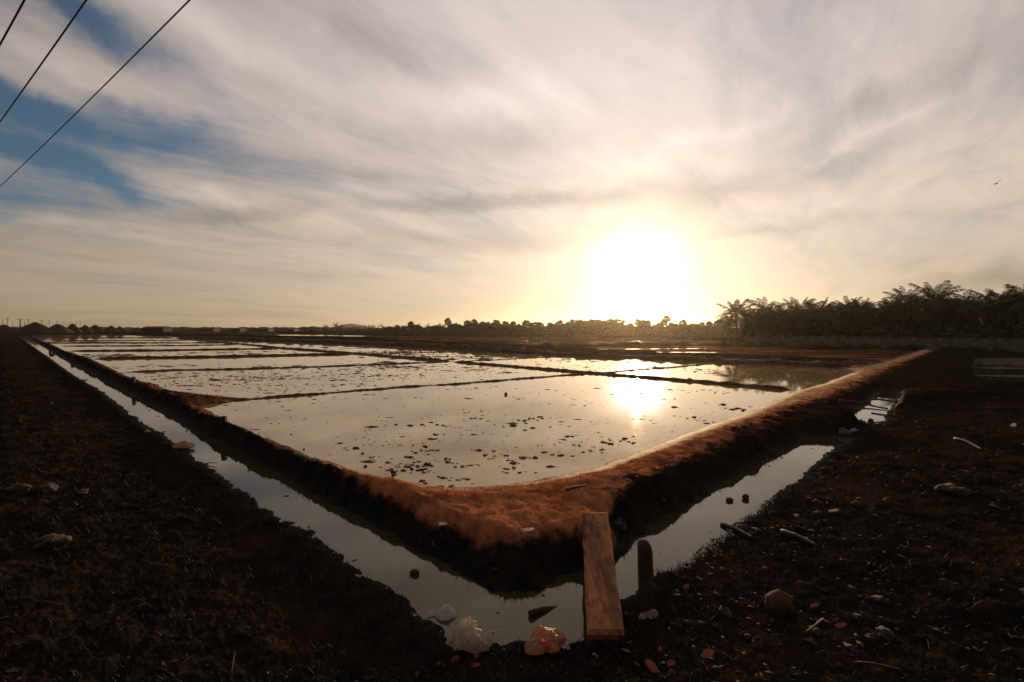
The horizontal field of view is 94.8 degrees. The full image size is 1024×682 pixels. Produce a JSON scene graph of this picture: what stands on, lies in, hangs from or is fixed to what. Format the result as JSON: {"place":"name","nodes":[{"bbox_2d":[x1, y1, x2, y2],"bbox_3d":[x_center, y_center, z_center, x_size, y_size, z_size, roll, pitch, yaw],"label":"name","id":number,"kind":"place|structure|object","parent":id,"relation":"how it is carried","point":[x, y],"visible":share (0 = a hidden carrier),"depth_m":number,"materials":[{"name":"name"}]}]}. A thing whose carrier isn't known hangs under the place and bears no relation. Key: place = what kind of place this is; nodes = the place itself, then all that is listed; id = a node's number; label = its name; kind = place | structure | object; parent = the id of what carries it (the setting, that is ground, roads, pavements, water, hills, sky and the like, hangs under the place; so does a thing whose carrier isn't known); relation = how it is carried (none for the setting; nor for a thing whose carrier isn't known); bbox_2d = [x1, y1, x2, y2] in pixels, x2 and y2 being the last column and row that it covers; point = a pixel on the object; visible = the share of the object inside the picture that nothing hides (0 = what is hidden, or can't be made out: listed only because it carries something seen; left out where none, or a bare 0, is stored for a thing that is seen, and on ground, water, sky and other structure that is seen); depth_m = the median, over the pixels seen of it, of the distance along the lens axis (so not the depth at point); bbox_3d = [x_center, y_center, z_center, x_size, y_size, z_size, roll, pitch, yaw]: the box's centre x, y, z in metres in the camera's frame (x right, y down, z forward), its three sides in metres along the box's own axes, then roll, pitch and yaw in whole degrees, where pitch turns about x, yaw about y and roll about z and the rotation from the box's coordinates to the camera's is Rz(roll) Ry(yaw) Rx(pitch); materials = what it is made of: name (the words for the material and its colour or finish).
{"place":"outdoors","nodes":[
{"label":"outdoors","id":0,"kind":"place"},
{"bbox_2d":[0,0,25,45],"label":"overhead cable","id":1,"kind":"object","parent":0,"point":[13,20],"visible":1,"depth_m":7.70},
{"bbox_2d":[0,0,87,121],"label":"overhead cable","id":2,"kind":"object","parent":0,"point":[58,39],"visible":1,"depth_m":8.61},
{"bbox_2d":[0,0,190,185],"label":"overhead cable","id":3,"kind":"object","parent":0,"point":[163,26],"visible":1,"depth_m":9.29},
{"bbox_2d":[32,335,176,337],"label":"pond water","id":4,"kind":"structure","parent":0,"point":[56,336],"depth_m":136.96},
{"bbox_2d":[37,338,187,340],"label":"pond water","id":5,"kind":"structure","parent":0,"point":[46,339],"depth_m":103.80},
{"bbox_2d":[43,340,206,342],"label":"pond water","id":6,"kind":"structure","parent":0,"point":[188,341],"depth_m":89.07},
{"bbox_2d":[51,343,241,345],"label":"pond water","id":7,"kind":"structure","parent":0,"point":[64,344],"depth_m":77.97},
{"bbox_2d":[142,326,172,331],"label":"shed","id":8,"kind":"structure","parent":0,"point":[157,329],"depth_m":258.78,"materials":[{"name":"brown wood"}]},
{"bbox_2d":[56,345,272,350],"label":"pond water","id":9,"kind":"structure","parent":0,"point":[68,348],"depth_m":62.46,"materials":[{"name":"liquid"}]},
{"bbox_2d":[68,348,336,358],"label":"pond water","id":10,"kind":"structure","parent":0,"point":[205,352],"depth_m":50.30,"materials":[{"name":"liquid"}]},
{"bbox_2d":[198,327,220,331],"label":"shed","id":11,"kind":"structure","parent":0,"point":[209,329],"depth_m":281.45,"materials":[{"name":"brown wood"}]},
{"bbox_2d":[256,328,273,331],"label":"shed","id":12,"kind":"structure","parent":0,"point":[265,329],"depth_m":281.45,"materials":[{"name":"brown wood"}]},
{"bbox_2d":[93,354,442,372],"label":"pond water","id":13,"kind":"structure","parent":0,"point":[120,365],"depth_m":37.02,"materials":[{"name":"liquid"}]},
{"bbox_2d":[199,339,467,352],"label":"pond water","id":14,"kind":"structure","parent":0,"point":[371,348],"depth_m":62.46,"materials":[{"name":"liquid"}]},
{"bbox_2d":[275,334,409,336],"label":"pan water","id":15,"kind":"structure","parent":0,"point":[314,335],"depth_m":147.31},
{"bbox_2d":[123,362,574,397],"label":"pond water","id":16,"kind":"structure","parent":0,"point":[230,389],"depth_m":25.18,"materials":[{"name":"liquid"}]},
{"bbox_2d":[332,324,374,327],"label":"hill","id":17,"kind":"structure","parent":0,"point":[350,325],"depth_m":1107.93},
{"bbox_2d":[312,333,515,335],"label":"pan water","id":18,"kind":"structure","parent":0,"point":[380,333],"depth_m":194.37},
{"bbox_2d":[20,337,848,649],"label":"ditch water","id":19,"kind":"structure","parent":0,"point":[388,559],"depth_m":6.74,"materials":[{"name":"liquid"}]},
{"bbox_2d":[425,604,457,620],"bbox_3d":[-0.722,2.792,4.887,0.350,0.146,0.207,0,2,0],"label":"plastic bag","id":20,"kind":"object","parent":19,"relation":"on","point":[446,612],"visible":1,"depth_m":4.84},
{"bbox_2d":[445,616,508,657],"bbox_3d":[-0.326,2.713,4.360,0.472,0.366,0.391,-1,2,-40],"label":"plastic bag","id":21,"kind":"object","parent":19,"relation":"on","point":[479,639],"visible":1,"depth_m":4.27,"materials":[{"name":"plastic"}]},
{"bbox_2d":[528,606,556,617],"bbox_3d":[0.405,2.845,4.987,0.523,0.148,0.075,-1,2,-32],"label":"wood piece","id":22,"kind":"object","parent":19,"relation":"in","point":[534,612],"visible":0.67,"depth_m":4.89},
{"bbox_2d":[637,539,654,612],"bbox_3d":[1.399,2.517,4.893,0.186,0.902,0.152,0,2,0],"label":"stake","id":23,"kind":"object","parent":19,"relation":"in","point":[646,582],"visible":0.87,"depth_m":4.85,"materials":[{"name":"brown wood"}]},
{"bbox_2d":[85,379,841,634],"bbox_3d":[-8.727,2.537,14.485,36.880,0.052,13.703,1,2,18],"label":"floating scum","id":24,"kind":"object","parent":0,"point":[395,540],"visible":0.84,"depth_m":7.02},
{"bbox_2d":[379,351,571,361],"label":"pond water","id":25,"kind":"structure","parent":0,"point":[464,358],"depth_m":44.95,"materials":[{"name":"liquid"}]},
{"bbox_2d":[200,374,796,486],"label":"pond water","id":26,"kind":"structure","parent":0,"point":[323,421],"depth_m":13.40,"materials":[{"name":"liquid"}]},
{"bbox_2d":[46,341,851,479],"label":"mud flecks","id":27,"kind":"object","parent":26,"relation":"on","point":[388,366],"visible":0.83,"depth_m":28.52,"materials":[{"name":"soil"}]},
{"bbox_2d":[0,328,1023,681],"bbox_3d":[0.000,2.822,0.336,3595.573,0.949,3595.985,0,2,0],"label":"ground","id":28,"kind":"structure","parent":0,"point":[560,508],"depth_m":6.18,"materials":[{"name":"soil"}]},
{"bbox_2d":[0,324,16,332],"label":"soil heap","id":29,"kind":"object","parent":28,"relation":"on","point":[4,328],"visible":0.96,"depth_m":203.67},
{"bbox_2d":[0,483,31,491],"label":"stone","id":30,"kind":"object","parent":28,"relation":"on","point":[23,487],"visible":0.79,"depth_m":7.77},
{"bbox_2d":[17,322,54,332],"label":"soil heap","id":31,"kind":"object","parent":28,"relation":"on","point":[35,327],"visible":0.95,"depth_m":208.17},
{"bbox_2d":[38,483,58,493],"bbox_3d":[-7.820,2.489,7.956,0.263,0.178,0.342,-5,5,-71],"label":"stone","id":32,"kind":"object","parent":28,"relation":"on","point":[46,488],"visible":0.95,"depth_m":7.88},
{"bbox_2d":[31,533,72,550],"bbox_3d":[-5.808,2.547,5.957,0.383,0.231,0.342,-1,2,-37],"label":"stone","id":33,"kind":"object","parent":28,"relation":"on","point":[50,540],"visible":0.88,"depth_m":5.89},
{"bbox_2d":[49,324,74,332],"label":"soil heap","id":34,"kind":"object","parent":28,"relation":"on","point":[57,328],"visible":0.84,"depth_m":215.08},
{"bbox_2d":[67,324,82,332],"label":"soil heap","id":35,"kind":"object","parent":28,"relation":"on","point":[74,328],"visible":0.82,"depth_m":221.98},
{"bbox_2d":[80,325,93,332],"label":"soil heap","id":36,"kind":"object","parent":28,"relation":"on","point":[85,329],"visible":0.91,"depth_m":227.93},
{"bbox_2d":[90,325,103,332],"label":"soil heap","id":37,"kind":"object","parent":28,"relation":"on","point":[95,329],"visible":0.78,"depth_m":233.67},
{"bbox_2d":[103,326,120,331],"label":"soil heap","id":38,"kind":"object","parent":28,"relation":"on","point":[110,329],"visible":0.94,"depth_m":239.56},
{"bbox_2d":[66,337,171,337],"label":"earth bund","id":39,"kind":"structure","parent":28,"relation":"on","point":[118,337],"depth_m":119.38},
{"bbox_2d":[78,342,217,342],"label":"earth bund","id":40,"kind":"structure","parent":28,"relation":"on","point":[152,342],"depth_m":80.48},
{"bbox_2d":[72,344,238,345],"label":"earth bund","id":41,"kind":"structure","parent":28,"relation":"on","point":[152,345],"depth_m":68.33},
{"bbox_2d":[73,347,278,350],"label":"earth bund","id":42,"kind":"structure","parent":28,"relation":"on","point":[172,349],"depth_m":54.84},
{"bbox_2d":[172,441,194,447],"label":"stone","id":43,"kind":"object","parent":28,"relation":"on","point":[183,444],"visible":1,"depth_m":11.51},
{"bbox_2d":[11,326,363,331],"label":"embankment","id":44,"kind":"structure","parent":28,"relation":"on","point":[131,329],"depth_m":314.36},
{"bbox_2d":[171,331,280,334],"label":"mud bank","id":45,"kind":"structure","parent":28,"relation":"on","point":[234,333],"depth_m":172.15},
{"bbox_2d":[98,353,354,358],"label":"earth bund","id":46,"kind":"structure","parent":28,"relation":"on","point":[148,356],"depth_m":42.50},
{"bbox_2d":[126,361,441,372],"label":"earth bund","id":47,"kind":"structure","parent":28,"relation":"on","point":[274,367],"depth_m":30.60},
{"bbox_2d":[179,338,450,361],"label":"earth bund","id":48,"kind":"structure","parent":28,"relation":"on","point":[413,357],"depth_m":49.30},
{"bbox_2d":[177,335,542,352],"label":"dike","id":49,"kind":"structure","parent":28,"relation":"on","point":[479,347],"depth_m":66.48,"materials":[{"name":"soil"}]},
{"bbox_2d":[235,372,587,400],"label":"earth bund","id":50,"kind":"structure","parent":28,"relation":"on","point":[316,393],"depth_m":20.90,"materials":[{"name":"soil"}]},
{"bbox_2d":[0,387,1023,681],"bbox_3d":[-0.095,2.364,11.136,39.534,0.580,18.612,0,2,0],"label":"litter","id":51,"kind":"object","parent":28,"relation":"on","point":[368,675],"visible":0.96,"depth_m":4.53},
{"bbox_2d":[363,336,692,340],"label":"mud bank","id":52,"kind":"structure","parent":28,"relation":"on","point":[535,338],"depth_m":100.76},
{"bbox_2d":[471,356,587,360],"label":"earth bund","id":53,"kind":"structure","parent":28,"relation":"on","point":[530,357],"depth_m":40.61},
{"bbox_2d":[524,625,566,654],"bbox_3d":[0.307,2.687,4.286,0.396,0.161,0.265,0,2,0],"label":"plastic bag","id":54,"kind":"object","parent":28,"relation":"on","point":[541,640],"visible":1,"depth_m":4.22,"materials":[{"name":"plastic"}]},
{"bbox_2d":[569,319,590,326],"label":"broad tree","id":55,"kind":"object","parent":28,"relation":"on","point":[581,323],"visible":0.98,"depth_m":163.39,"materials":[{"name":"green plant"}]},
{"bbox_2d":[583,512,623,639],"bbox_3d":[0.965,2.431,5.227,0.352,0.141,2.526,0,2,8],"label":"plank","id":56,"kind":"object","parent":28,"relation":"on","point":[604,618],"visible":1,"depth_m":4.79,"materials":[{"name":"wood"}]},
{"bbox_2d":[597,324,613,331],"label":"bush","id":57,"kind":"object","parent":28,"relation":"on","point":[605,327],"visible":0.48,"depth_m":147.35,"materials":[{"name":"green plant"}]},
{"bbox_2d":[527,341,695,346],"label":"mud bank","id":58,"kind":"structure","parent":28,"relation":"on","point":[624,343],"depth_m":66.74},
{"bbox_2d":[610,319,625,326],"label":"broad tree","id":59,"kind":"object","parent":28,"relation":"on","point":[616,323],"visible":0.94,"depth_m":154.56,"materials":[{"name":"green plant"}]},
{"bbox_2d":[612,324,630,335],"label":"bush","id":60,"kind":"object","parent":28,"relation":"on","point":[619,328],"visible":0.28,"depth_m":143.79,"materials":[{"name":"green plant"}]},
{"bbox_2d":[615,329,628,335],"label":"bush","id":61,"kind":"object","parent":28,"relation":"on","point":[620,332],"visible":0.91,"depth_m":132.47,"materials":[{"name":"green plant"}]},
{"bbox_2d":[456,361,790,390],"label":"earth bund","id":62,"kind":"structure","parent":28,"relation":"on","point":[774,387],"depth_m":24.74,"materials":[{"name":"soil"}]},
{"bbox_2d":[638,609,658,619],"bbox_3d":[1.416,2.782,4.811,0.255,0.077,0.159,0,2,13],"label":"plastic bag","id":63,"kind":"object","parent":28,"relation":"on","point":[643,615],"visible":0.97,"depth_m":4.80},
{"bbox_2d":[644,659,659,672],"bbox_3d":[1.182,2.756,3.989,0.093,0.022,0.154,11,7,-20],"label":"brick shard","id":64,"kind":"object","parent":28,"relation":"on","point":[650,666],"visible":1,"depth_m":3.98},
{"bbox_2d":[602,362,724,372],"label":"earth bund","id":65,"kind":"structure","parent":28,"relation":"on","point":[663,367],"depth_m":30.80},
{"bbox_2d":[666,659,675,667],"bbox_3d":[1.353,2.749,4.017,0.086,0.016,0.061,-9,13,-17],"label":"brick shard","id":66,"kind":"object","parent":28,"relation":"on","point":[670,663],"visible":1,"depth_m":4.01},
{"bbox_2d":[700,648,714,658],"bbox_3d":[1.706,2.737,4.115,0.160,0.020,0.084,-11,17,-34],"label":"brick shard","id":67,"kind":"object","parent":28,"relation":"on","point":[708,653],"visible":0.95,"depth_m":4.11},
{"bbox_2d":[533,350,883,365],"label":"dike","id":68,"kind":"structure","parent":28,"relation":"on","point":[715,359],"depth_m":37.52,"materials":[{"name":"soil"}]},
{"bbox_2d":[653,497,775,572],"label":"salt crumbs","id":69,"kind":"object","parent":28,"relation":"on","point":[726,533],"visible":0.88,"depth_m":6.38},
{"bbox_2d":[716,319,726,333],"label":"toddy palm","id":70,"kind":"object","parent":28,"relation":"on","point":[721,323],"visible":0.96,"depth_m":117.52,"materials":[{"name":"green plant"}]},
{"bbox_2d":[719,605,732,617],"bbox_3d":[2.135,2.702,4.701,0.135,0.033,0.110,24,32,9],"label":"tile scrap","id":71,"kind":"object","parent":28,"relation":"on","point":[725,611],"visible":0.95,"depth_m":4.69,"materials":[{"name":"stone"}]},
{"bbox_2d":[720,523,754,539],"bbox_3d":[3.255,2.753,6.802,0.076,0.115,0.618,-1,2,-19],"label":"branch","id":72,"kind":"object","parent":28,"relation":"on","point":[731,527],"visible":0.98,"depth_m":6.82,"materials":[{"name":"brown wood"}]},
{"bbox_2d":[715,299,759,340],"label":"coconut palm","id":73,"kind":"object","parent":28,"relation":"on","point":[737,311],"visible":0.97,"depth_m":69.84,"materials":[{"name":"green plant"}]},
{"bbox_2d":[744,297,788,335],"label":"coconut palm","id":74,"kind":"object","parent":28,"relation":"on","point":[768,313],"visible":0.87,"depth_m":69.11,"materials":[{"name":"green plant"}]},
{"bbox_2d":[765,589,792,617],"bbox_3d":[2.663,2.626,4.709,0.268,0.269,0.234,0,2,0],"label":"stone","id":75,"kind":"object","parent":28,"relation":"on","point":[777,601],"visible":0.98,"depth_m":4.63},
{"bbox_2d":[772,297,824,335],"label":"coconut palm","id":76,"kind":"object","parent":28,"relation":"on","point":[799,311],"visible":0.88,"depth_m":67.36,"materials":[{"name":"green plant"}]},
{"bbox_2d":[780,529,818,546],"bbox_3d":[3.853,2.656,6.321,0.083,0.111,0.561,-1,2,-19],"label":"driftwood","id":77,"kind":"object","parent":28,"relation":"on","point":[792,534],"visible":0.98,"depth_m":6.34,"materials":[{"name":"brown wood"}]},
{"bbox_2d":[802,618,824,633],"bbox_3d":[2.799,2.646,4.364,0.423,0.044,0.033,-1,2,-36],"label":"branch","id":78,"kind":"object","parent":28,"relation":"on","point":[821,620],"visible":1,"depth_m":4.35,"materials":[{"name":"brown wood"}]},
{"bbox_2d":[809,625,819,636],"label":"stone","id":79,"kind":"object","parent":28,"relation":"on","point":[817,632],"visible":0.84,"depth_m":4.32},
{"bbox_2d":[803,297,843,330],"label":"coconut palm","id":80,"kind":"object","parent":28,"relation":"on","point":[823,312],"visible":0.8,"depth_m":66.60,"materials":[{"name":"green plant"}]},
{"bbox_2d":[822,301,851,325],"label":"coconut palm","id":81,"kind":"object","parent":28,"relation":"on","point":[836,317],"visible":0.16,"depth_m":69.58,"materials":[{"name":"green plant"}]},
{"bbox_2d":[825,296,873,329],"bbox_3d":[46.626,-2.773,65.272,5.810,6.946,5.532,-1,2,-23],"label":"coconut palm","id":82,"kind":"object","parent":28,"relation":"on","point":[847,309],"visible":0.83,"depth_m":64.78,"materials":[{"name":"green plant"}]},
{"bbox_2d":[840,298,882,333],"bbox_3d":[47.916,-2.571,64.246,4.967,6.602,4.741,0,2,-13],"label":"coconut palm","id":83,"kind":"object","parent":28,"relation":"on","point":[863,309],"visible":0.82,"depth_m":63.85,"materials":[{"name":"green plant"}]},
{"bbox_2d":[839,399,887,408],"bbox_3d":[12.104,2.184,16.250,1.374,0.234,0.108,1,2,30],"label":"pole","id":84,"kind":"object","parent":28,"relation":"on","point":[840,400],"visible":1,"depth_m":16.28,"materials":[{"name":"brown wood"}]},
{"bbox_2d":[864,633,881,641],"bbox_3d":[3.267,2.676,4.252,0.167,0.087,0.108,0,2,0],"label":"stone","id":85,"kind":"object","parent":28,"relation":"on","point":[874,637],"visible":0.96,"depth_m":4.23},
{"bbox_2d":[727,335,1023,351],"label":"compound wall","id":86,"kind":"structure","parent":28,"relation":"on","point":[990,344],"depth_m":56.38,"materials":[{"name":"concrete"}]},
{"bbox_2d":[855,661,900,670],"bbox_3d":[2.981,2.648,3.836,0.302,0.053,0.032,1,2,23],"label":"branch","id":87,"kind":"object","parent":28,"relation":"on","point":[873,664],"visible":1,"depth_m":3.84,"materials":[{"name":"brown wood"}]},
{"bbox_2d":[871,595,889,605],"bbox_3d":[3.761,2.646,4.797,0.170,0.096,0.117,1,2,31],"label":"stone","id":88,"kind":"object","parent":28,"relation":"on","point":[878,599],"visible":0.98,"depth_m":4.77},
{"bbox_2d":[866,301,902,325],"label":"coconut palm","id":89,"kind":"object","parent":28,"relation":"on","point":[880,320],"visible":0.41,"depth_m":64.55,"materials":[{"name":"green plant"}]},
{"bbox_2d":[875,626,895,641],"bbox_3d":[3.375,2.636,4.249,0.126,0.091,0.176,0,2,1],"label":"stone","id":90,"kind":"object","parent":28,"relation":"on","point":[884,633],"visible":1,"depth_m":4.22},
{"bbox_2d":[871,295,911,325],"bbox_3d":[51.167,-2.710,63.301,4.740,6.934,4.459,-1,2,-27],"label":"coconut palm","id":91,"kind":"object","parent":28,"relation":"on","point":[885,310],"visible":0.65,"depth_m":63.03,"materials":[{"name":"green plant"}]},
{"bbox_2d":[881,286,928,327],"bbox_3d":[51.510,-3.263,61.706,5.398,8.133,5.586,0,2,-11],"label":"coconut palm","id":92,"kind":"object","parent":28,"relation":"on","point":[902,299],"visible":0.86,"depth_m":61.41,"materials":[{"name":"green plant"}]},
{"bbox_2d":[893,303,936,323],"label":"coconut palm","id":93,"kind":"object","parent":28,"relation":"on","point":[914,315],"visible":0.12,"depth_m":63.17,"materials":[{"name":"green plant"}]},
{"bbox_2d":[897,280,970,328],"bbox_3d":[53.203,-3.462,59.736,7.150,8.643,7.947,1,2,38],"label":"coconut palm","id":94,"kind":"object","parent":28,"relation":"on","point":[932,301],"visible":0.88,"depth_m":58.87,"materials":[{"name":"green plant"}]},
{"bbox_2d":[934,483,973,496],"bbox_3d":[7.284,2.488,7.765,0.379,0.243,0.474,-2,2,-45],"label":"stone","id":95,"kind":"object","parent":28,"relation":"on","point":[951,489],"visible":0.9,"depth_m":7.69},
{"bbox_2d":[931,289,997,327],"bbox_3d":[55.103,-2.658,57.740,6.088,7.153,5.929,1,2,31],"label":"coconut palm","id":96,"kind":"object","parent":28,"relation":"on","point":[959,310],"visible":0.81,"depth_m":57.32,"materials":[{"name":"green plant"}]},
{"bbox_2d":[953,437,983,449],"bbox_3d":[10.627,2.376,10.956,0.082,0.088,1.165,1,2,19],"label":"branch","id":97,"kind":"object","parent":28,"relation":"on","point":[964,440],"visible":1,"depth_m":11.04,"materials":[{"name":"brown wood"}]},
{"bbox_2d":[951,294,998,326],"bbox_3d":[59.314,-2.653,60.279,5.698,6.994,5.474,1,2,24],"label":"coconut palm","id":98,"kind":"object","parent":28,"relation":"on","point":[976,316],"visible":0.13,"depth_m":59.81,"materials":[{"name":"green plant"}]},
{"bbox_2d":[969,289,1020,328],"bbox_3d":[58.990,-2.791,57.389,6.539,7.441,5.787,1,2,25],"label":"coconut palm","id":99,"kind":"object","parent":28,"relation":"on","point":[990,300],"visible":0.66,"depth_m":57.16,"materials":[{"name":"green plant"}]},
{"bbox_2d":[983,281,1023,329],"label":"coconut palm","id":100,"kind":"object","parent":28,"relation":"on","point":[1017,298],"visible":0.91,"depth_m":54.99,"materials":[{"name":"green plant"}]},
{"bbox_2d":[990,334,1023,338],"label":"shrub","id":101,"kind":"object","parent":28,"relation":"on","point":[1002,336],"visible":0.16,"depth_m":51.37,"materials":[{"name":"green plant"}]},
{"bbox_2d":[451,339,572,341],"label":"pan water","id":102,"kind":"structure","parent":0,"point":[512,340],"depth_m":91.03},
{"bbox_2d":[0,0,1023,327],"label":"sky","id":103,"kind":"structure","parent":0,"point":[256,163],"materials":[{"name":"white"}]},
{"bbox_2d":[401,337,704,339],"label":"pan water","id":104,"kind":"structure","parent":0,"point":[549,337],"depth_m":118.12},
{"bbox_2d":[472,357,708,371],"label":"pond water","id":105,"kind":"structure","parent":0,"point":[612,364],"depth_m":34.97,"materials":[{"name":"liquid"}]},
{"bbox_2d":[612,517,626,531],"bbox_3d":[1.527,2.635,6.766,0.234,0.151,0.301,0,2,3],"label":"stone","id":106,"kind":"object","parent":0,"point":[620,525],"visible":0.78,"depth_m":6.67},
{"bbox_2d":[585,341,717,343],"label":"pan water","id":107,"kind":"structure","parent":0,"point":[689,342],"depth_m":79.19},
{"bbox_2d":[615,348,742,349],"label":"pan water","id":108,"kind":"structure","parent":0,"point":[691,348],"depth_m":56.63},
{"bbox_2d":[655,346,735,346],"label":"pan water","id":109,"kind":"structure","parent":0,"point":[695,346],"depth_m":62.22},
{"bbox_2d":[614,363,854,390],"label":"pond water","id":110,"kind":"structure","parent":0,"point":[740,375],"depth_m":26.79,"materials":[{"name":"liquid"}]},
{"bbox_2d":[660,352,851,354],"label":"pan water","id":111,"kind":"structure","parent":0,"point":[748,352],"depth_m":47.57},
{"bbox_2d":[795,350,913,351],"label":"pan water","id":112,"kind":"structure","parent":0,"point":[855,351],"depth_m":49.46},
{"bbox_2d":[852,391,897,423],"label":"ditch water","id":113,"kind":"structure","parent":0,"point":[876,416],"depth_m":16.87,"materials":[{"name":"liquid"}]},
{"bbox_2d":[969,356,1023,381],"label":"pan water","id":114,"kind":"structure","parent":0,"point":[980,364],"depth_m":30.71,"materials":[{"name":"liquid"}]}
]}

